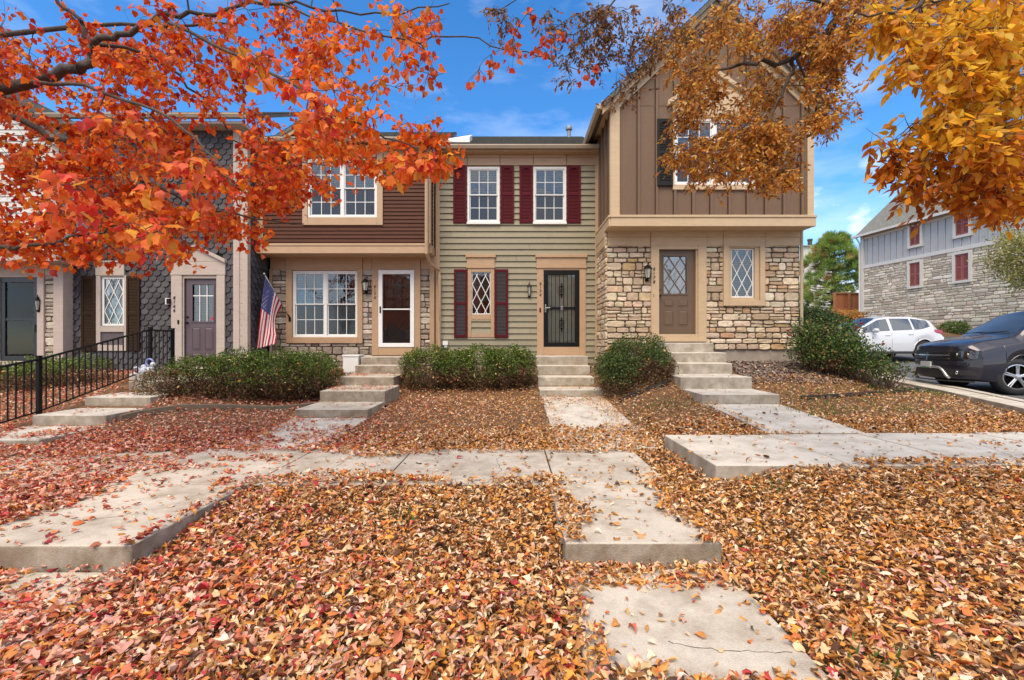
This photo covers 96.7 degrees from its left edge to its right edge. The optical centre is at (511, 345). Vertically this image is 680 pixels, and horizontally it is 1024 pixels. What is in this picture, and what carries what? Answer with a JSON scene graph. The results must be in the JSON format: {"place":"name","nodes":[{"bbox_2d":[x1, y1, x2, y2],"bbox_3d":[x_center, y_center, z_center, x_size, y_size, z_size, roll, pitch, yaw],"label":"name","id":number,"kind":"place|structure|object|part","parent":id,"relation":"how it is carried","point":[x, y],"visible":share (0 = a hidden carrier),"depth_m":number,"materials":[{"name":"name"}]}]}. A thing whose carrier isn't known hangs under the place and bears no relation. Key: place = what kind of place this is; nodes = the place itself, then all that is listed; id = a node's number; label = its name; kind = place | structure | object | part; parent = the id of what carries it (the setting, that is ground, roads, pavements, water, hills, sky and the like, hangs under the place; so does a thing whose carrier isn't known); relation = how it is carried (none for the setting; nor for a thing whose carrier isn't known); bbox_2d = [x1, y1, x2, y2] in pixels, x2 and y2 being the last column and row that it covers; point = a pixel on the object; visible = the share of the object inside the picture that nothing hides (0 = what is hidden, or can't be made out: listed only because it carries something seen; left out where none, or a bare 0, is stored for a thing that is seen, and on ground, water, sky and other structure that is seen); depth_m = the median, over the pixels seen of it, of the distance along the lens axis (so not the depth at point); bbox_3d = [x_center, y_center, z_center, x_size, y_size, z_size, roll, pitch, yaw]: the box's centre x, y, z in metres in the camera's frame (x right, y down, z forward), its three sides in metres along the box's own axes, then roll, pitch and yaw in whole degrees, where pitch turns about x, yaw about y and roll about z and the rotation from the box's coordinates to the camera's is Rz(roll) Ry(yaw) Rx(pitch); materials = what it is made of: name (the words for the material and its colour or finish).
{"place":"outdoors","nodes":[
{"label":"outdoors","id":0,"kind":"place"},
{"bbox_2d":[0,485,246,654],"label":"path","id":1,"kind":"structure","parent":0,"point":[74,549],"depth_m":3.28,"materials":[{"name":"concrete"}]},
{"bbox_2d":[229,418,366,449],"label":"brown house path","id":2,"kind":"structure","parent":0,"point":[321,424],"depth_m":7.01,"materials":[{"name":"concrete"}]},
{"bbox_2d":[0,449,668,491],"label":"sidewalk","id":3,"kind":"structure","parent":0,"point":[485,462],"depth_m":5.10,"materials":[{"name":"concrete"}]},
{"bbox_2d":[0,325,1023,679],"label":"ground","id":4,"kind":"structure","parent":0,"point":[496,393],"depth_m":6.28,"materials":[{"name":"brown plant"}]},
{"bbox_2d":[0,93,89,370],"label":"townhouse","id":5,"kind":"structure","parent":4,"relation":"on","point":[36,316],"depth_m":10.90,"materials":[{"name":"stone"}]},
{"bbox_2d":[0,278,36,360],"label":"storm door","id":6,"kind":"structure","parent":5,"relation":"in","point":[18,313],"depth_m":10.93,"materials":[{"name":"grey glass"}]},
{"bbox_2d":[0,353,119,392],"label":"hedge","id":7,"kind":"object","parent":4,"relation":"on","point":[3,377],"visible":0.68,"depth_m":9.36,"materials":[{"name":"green plant"}]},
{"bbox_2d":[0,367,225,448],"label":"concrete steps","id":8,"kind":"structure","parent":4,"relation":"on","point":[93,417],"depth_m":7.42,"materials":[{"name":"beige concrete"}]},
{"bbox_2d":[0,327,174,423],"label":"metal railing","id":9,"kind":"object","parent":8,"relation":"on","point":[38,361],"visible":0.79,"depth_m":8.32,"materials":[{"name":"black metal"}]},
{"bbox_2d":[129,358,155,379],"bbox_3d":[-7.844,0.507,9.710,0.417,0.465,0.300,0,0,0],"label":"yard ornament","id":10,"kind":"object","parent":8,"relation":"on","point":[142,370],"visible":0.68,"depth_m":9.65,"materials":[{"name":"white"}]},
{"bbox_2d":[34,112,299,371],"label":"townhouse","id":11,"kind":"structure","parent":4,"relation":"on","point":[213,306],"depth_m":11.12,"materials":[{"name":"stone"}]},
{"bbox_2d":[102,277,123,325],"bbox_3d":[-9.758,-1.070,11.335,0.552,1.195,0.393,0,0,0],"label":"window","id":12,"kind":"structure","parent":11,"relation":"in","point":[112,287],"depth_m":11.17,"materials":[{"name":"white glass"}]},
{"bbox_2d":[184,279,215,366],"bbox_3d":[-7.623,-0.539,11.295,0.787,2.175,0.431,0,0,0],"label":"entry door","id":13,"kind":"structure","parent":11,"relation":"in","point":[200,294],"depth_m":11.17,"materials":[{"name":"purple wood"}]},
{"bbox_2d":[120,402,317,422],"bbox_3d":[-5.189,1.200,8.331,3.076,0.292,0.309,0,0,-26],"label":"garden edging","id":14,"kind":"object","parent":4,"relation":"on","point":[194,407],"visible":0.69,"depth_m":8.21,"materials":[{"name":"concrete"}]},
{"bbox_2d":[130,344,343,402],"bbox_3d":[-5.475,0.587,9.233,3.904,1.218,1.471,0,0,-15],"label":"hedge","id":15,"kind":"object","parent":4,"relation":"on","point":[311,387],"visible":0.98,"depth_m":8.99,"materials":[{"name":"green plant"}]},
{"bbox_2d":[0,0,598,280],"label":"maple tree","id":16,"kind":"object","parent":4,"relation":"on","point":[140,212],"visible":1,"depth_m":4.38,"materials":[{"name":"orange plant"}]},
{"bbox_2d":[241,107,456,367],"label":"townhouse","id":17,"kind":"structure","parent":4,"relation":"on","point":[352,273],"depth_m":11.96,"materials":[{"name":"wood shingle"},{"name":"painted wood siding and trim"},{"name":"stone"}]},
{"bbox_2d":[256,273,290,348],"bbox_3d":[-5.998,-0.841,11.596,0.846,1.907,0.379,0,0,-45],"label":"flag","id":18,"kind":"object","parent":17,"relation":"attached to","point":[271,305],"visible":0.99,"depth_m":11.43,"materials":[{"name":"fabric"}]},
{"bbox_2d":[293,271,356,336],"bbox_3d":[-4.932,-1.084,12.225,1.712,1.754,0.411,0,0,0],"label":"window","id":19,"kind":"structure","parent":17,"relation":"in","point":[324,302],"depth_m":12.08,"materials":[{"name":"white glass"}]},
{"bbox_2d":[308,159,376,216],"bbox_3d":[-4.256,-3.945,11.626,1.736,1.474,0.411,0,0,0],"label":"window","id":20,"kind":"structure","parent":17,"relation":"in","point":[363,204],"depth_m":11.48,"materials":[{"name":"glass"}]},
{"bbox_2d":[378,270,413,346],"bbox_3d":[-3.042,-0.961,11.987,0.942,2.024,0.125,0,0,0],"label":"storm door","id":21,"kind":"structure","parent":17,"relation":"in","point":[380,272],"depth_m":11.95,"materials":[{"name":"white plastic"}]},
{"bbox_2d":[383,275,409,342],"bbox_3d":[-3.042,-0.966,12.088,0.898,1.966,0.084,0,0,0],"label":"entry door","id":22,"kind":"structure","parent":17,"relation":"in","point":[396,323],"depth_m":12.07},
{"bbox_2d":[295,356,412,419],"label":"concrete steps","id":23,"kind":"structure","parent":4,"relation":"on","point":[382,366],"depth_m":8.91,"materials":[{"name":"beige concrete"}]},
{"bbox_2d":[342,354,363,373],"bbox_3d":[-4.025,0.485,11.550,0.420,0.490,0.430,0,0,0],"label":"storage box","id":24,"kind":"object","parent":23,"relation":"on","point":[351,362],"visible":0.86,"depth_m":11.35,"materials":[{"name":"white plastic"}]},
{"bbox_2d":[397,342,538,389],"bbox_3d":[-1.013,0.490,10.586,3.273,1.116,1.255,0,0,0],"label":"hedge","id":25,"kind":"object","parent":4,"relation":"on","point":[504,372],"visible":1,"depth_m":10.32,"materials":[{"name":"green plant"}]},
{"bbox_2d":[0,360,1023,679],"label":"fallen leaves","id":26,"kind":"object","parent":4,"relation":"on","point":[46,490],"visible":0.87,"depth_m":3.08,"materials":[{"name":"orange plant"}]},
{"bbox_2d":[434,125,599,367],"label":"townhouse","id":27,"kind":"structure","parent":4,"relation":"on","point":[516,230],"depth_m":12.02,"materials":[{"name":"beige wood"}]},
{"bbox_2d":[472,272,490,313],"bbox_3d":[-0.818,-1.373,12.234,0.503,1.112,0.393,0,0,0],"label":"window","id":28,"kind":"structure","parent":27,"relation":"in","point":[481,281],"depth_m":12.15,"materials":[{"name":"white glass"}]},
{"bbox_2d":[467,167,499,223],"bbox_3d":[-0.753,-3.946,12.203,0.880,1.520,0.456,0,0,0],"label":"window","id":29,"kind":"structure","parent":27,"relation":"in","point":[483,183],"depth_m":12.08,"materials":[{"name":"glass"}]},
{"bbox_2d":[533,167,566,224],"bbox_3d":[0.997,-3.946,12.203,0.895,1.520,0.456,0,0,0],"label":"window","id":30,"kind":"structure","parent":27,"relation":"in","point":[549,183],"depth_m":12.08,"materials":[{"name":"glass"}]},
{"bbox_2d":[544,270,578,346],"bbox_3d":[1.308,-0.968,12.016,0.942,2.024,0.079,0,0,0],"label":"storm door","id":31,"kind":"structure","parent":27,"relation":"in","point":[546,272],"depth_m":12.00,"materials":[{"name":"black metal"}]},
{"bbox_2d":[548,275,574,341],"bbox_3d":[1.309,-0.970,12.114,0.890,1.974,0.052,0,0,0],"label":"entry door","id":32,"kind":"structure","parent":27,"relation":"in","point":[549,276],"depth_m":12.09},
{"bbox_2d":[535,355,604,397],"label":"concrete steps","id":33,"kind":"structure","parent":4,"relation":"on","point":[574,370],"depth_m":10.84,"materials":[{"name":"beige concrete"}]},
{"bbox_2d":[238,359,932,392],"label":"bark mulch","id":34,"kind":"object","parent":4,"relation":"on","point":[765,371],"visible":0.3,"depth_m":9.87,"materials":[{"name":"brown wood"}]},
{"bbox_2d":[591,332,679,396],"bbox_3d":[2.624,0.409,9.736,1.835,1.409,1.659,0,0,0],"label":"round shrub","id":35,"kind":"object","parent":4,"relation":"on","point":[618,363],"visible":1,"depth_m":9.37,"materials":[{"name":"green plant"}]},
{"bbox_2d":[618,380,670,402],"bbox_3d":[2.664,0.961,9.028,1.131,0.514,0.189,0,0,-10],"label":"garden edging","id":36,"kind":"object","parent":4,"relation":"on","point":[646,389],"visible":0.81,"depth_m":8.96,"materials":[{"name":"stone"}]},
{"bbox_2d":[583,0,830,370],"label":"townhouse","id":37,"kind":"structure","parent":4,"relation":"on","point":[675,264],"depth_m":10.85,"materials":[{"name":"stone"}]},
{"bbox_2d":[659,250,694,333],"bbox_3d":[3.959,-1.279,11.085,0.883,2.016,0.431,0,0,0],"label":"entry door","id":38,"kind":"structure","parent":37,"relation":"in","point":[676,267],"depth_m":10.96,"materials":[{"name":"brown wood"}]},
{"bbox_2d":[674,119,752,184],"bbox_3d":[4.631,-4.440,10.646,1.811,1.517,0.411,0,0,0],"label":"window","id":39,"kind":"structure","parent":37,"relation":"in","point":[677,179],"depth_m":10.47,"materials":[{"name":"white plastic"}]},
{"bbox_2d":[731,249,753,297],"bbox_3d":[5.528,-1.729,11.124,0.552,1.174,0.393,0,0,0],"label":"window","id":40,"kind":"structure","parent":37,"relation":"in","point":[742,260],"depth_m":11.00,"materials":[{"name":"white glass"}]},
{"bbox_2d":[659,343,779,406],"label":"concrete steps","id":41,"kind":"structure","parent":4,"relation":"on","point":[699,364],"depth_m":8.93,"materials":[{"name":"beige concrete"}]},
{"bbox_2d":[479,0,1023,240],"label":"ash tree","id":42,"kind":"object","parent":4,"relation":"on","point":[974,59],"visible":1,"depth_m":4.57,"materials":[{"name":"orange plant"}]},
{"bbox_2d":[799,239,831,309],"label":"townhouse","id":43,"kind":"structure","parent":4,"relation":"on","point":[806,249],"depth_m":62.00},
{"bbox_2d":[796,306,854,366],"bbox_3d":[9.134,-0.179,13.623,2.307,1.985,1.306,0,0,-22],"label":"shrub","id":44,"kind":"object","parent":4,"relation":"on","point":[827,316],"visible":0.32,"depth_m":13.32,"materials":[{"name":"green plant"}]},
{"bbox_2d":[799,230,858,313],"bbox_3d":[27.345,-5.640,38.444,7.018,8.273,6.920,0,0,0],"label":"broadleaf tree","id":45,"kind":"object","parent":4,"relation":"on","point":[846,262],"visible":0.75,"depth_m":37.76,"materials":[{"name":"green plant"}]},
{"bbox_2d":[824,292,858,311],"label":"wooden fence","id":46,"kind":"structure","parent":4,"relation":"on","point":[848,301],"depth_m":33.00,"materials":[{"name":"brown wood"}]},
{"bbox_2d":[832,309,865,320],"bbox_3d":[18.933,-1.590,26.327,3.008,1.063,1.621,0,0,-23],"label":"shrub","id":47,"kind":"object","parent":4,"relation":"on","point":[856,314],"visible":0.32,"depth_m":26.19,"materials":[{"name":"orange plant"}]},
{"bbox_2d":[831,312,867,318],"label":"retaining wall","id":48,"kind":"structure","parent":4,"relation":"on","point":[865,314],"depth_m":28.25,"materials":[{"name":"stone"}]},
{"bbox_2d":[781,316,919,390],"bbox_3d":[7.034,0.128,9.593,2.347,1.571,1.374,0,0,42],"label":"bush","id":49,"kind":"object","parent":4,"relation":"on","point":[850,357],"visible":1,"depth_m":9.47,"materials":[{"name":"green plant"}]},
{"bbox_2d":[800,388,918,399],"bbox_3d":[6.833,0.971,8.721,3.151,0.214,0.246,0,0,-18],"label":"garden edging","id":50,"kind":"object","parent":4,"relation":"on","point":[846,396],"visible":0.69,"depth_m":8.49,"materials":[{"name":"black plastic"}]},
{"bbox_2d":[788,337,1023,399],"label":"parking lot","id":51,"kind":"structure","parent":4,"relation":"on","point":[978,386],"depth_m":12.07,"materials":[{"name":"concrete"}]},
{"bbox_2d":[837,316,943,356],"bbox_3d":[13.569,-0.275,17.325,4.461,1.650,2.285,0,0,0],"label":"parked car","id":52,"kind":"object","parent":51,"relation":"on","point":[902,335],"visible":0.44,"depth_m":16.43,"materials":[{"name":"white paint"}]},
{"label":"side window","id":53,"kind":"part","parent":52,"relation":"part of","materials":[{"name":"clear glass"}]},
{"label":"side window","id":54,"kind":"part","parent":52,"relation":"part of","materials":[{"name":"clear glass"}]},
{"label":"side window","id":55,"kind":"part","parent":52,"relation":"part of","materials":[{"name":"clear glass"}]},
{"bbox_2d":[913,311,1023,394],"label":"parked car","id":56,"kind":"object","parent":51,"relation":"on","point":[991,351],"visible":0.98,"depth_m":9.42,"materials":[{"name":"grey paint"}]},
{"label":"side window","id":57,"kind":"part","parent":56,"relation":"part of","materials":[{"name":"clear glass"}]},
{"bbox_2d":[852,152,1023,328],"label":"townhouse","id":58,"kind":"structure","parent":4,"relation":"on","point":[928,272],"depth_m":25.61,"materials":[{"name":"weathered shingle"},{"name":"rough stone"},{"name":"painted wood siding"}]},
{"bbox_2d":[855,370,1023,414],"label":"kerb","id":59,"kind":"structure","parent":4,"relation":"on","point":[996,401],"depth_m":8.57,"materials":[{"name":"concrete"}]},
{"bbox_2d":[936,320,971,333],"bbox_3d":[22.442,-0.892,23.036,1.227,0.757,1.412,0,0,0],"label":"shrub","id":60,"kind":"object","parent":4,"relation":"on","point":[949,326],"visible":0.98,"depth_m":22.82,"materials":[{"name":"green plant"}]},
{"bbox_2d":[967,224,1023,301],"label":"broadleaf tree","id":61,"kind":"object","parent":4,"relation":"on","point":[1013,260],"visible":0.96,"depth_m":19.02,"materials":[{"name":"green plant"}]},
{"bbox_2d":[0,0,1023,292],"label":"sky","id":62,"kind":"structure","parent":0,"point":[525,102],"materials":[{"name":"blue"}]},
{"bbox_2d":[544,397,662,452],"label":"porch path","id":63,"kind":"structure","parent":0,"point":[578,414],"depth_m":7.88,"materials":[{"name":"concrete"}]},
{"bbox_2d":[550,485,828,679],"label":"path","id":64,"kind":"structure","parent":0,"point":[727,628],"depth_m":2.66,"materials":[{"name":"concrete"}]},
{"bbox_2d":[669,641,792,652],"bbox_3d":[1.087,1.514,2.266,0.590,0.001,0.044,0,0,8],"label":"pavement crack","id":65,"kind":"object","parent":64,"relation":"on","point":[726,650],"visible":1,"depth_m":2.25,"materials":[{"name":"grey concrete"}]},
{"bbox_2d":[707,404,863,434],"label":"walkway","id":66,"kind":"structure","parent":0,"point":[803,421],"depth_m":6.82,"materials":[{"name":"concrete"}]},
{"bbox_2d":[665,432,1023,487],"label":"raised sidewalk","id":67,"kind":"structure","parent":0,"point":[728,463],"depth_m":5.14,"materials":[{"name":"concrete"}]}
]}

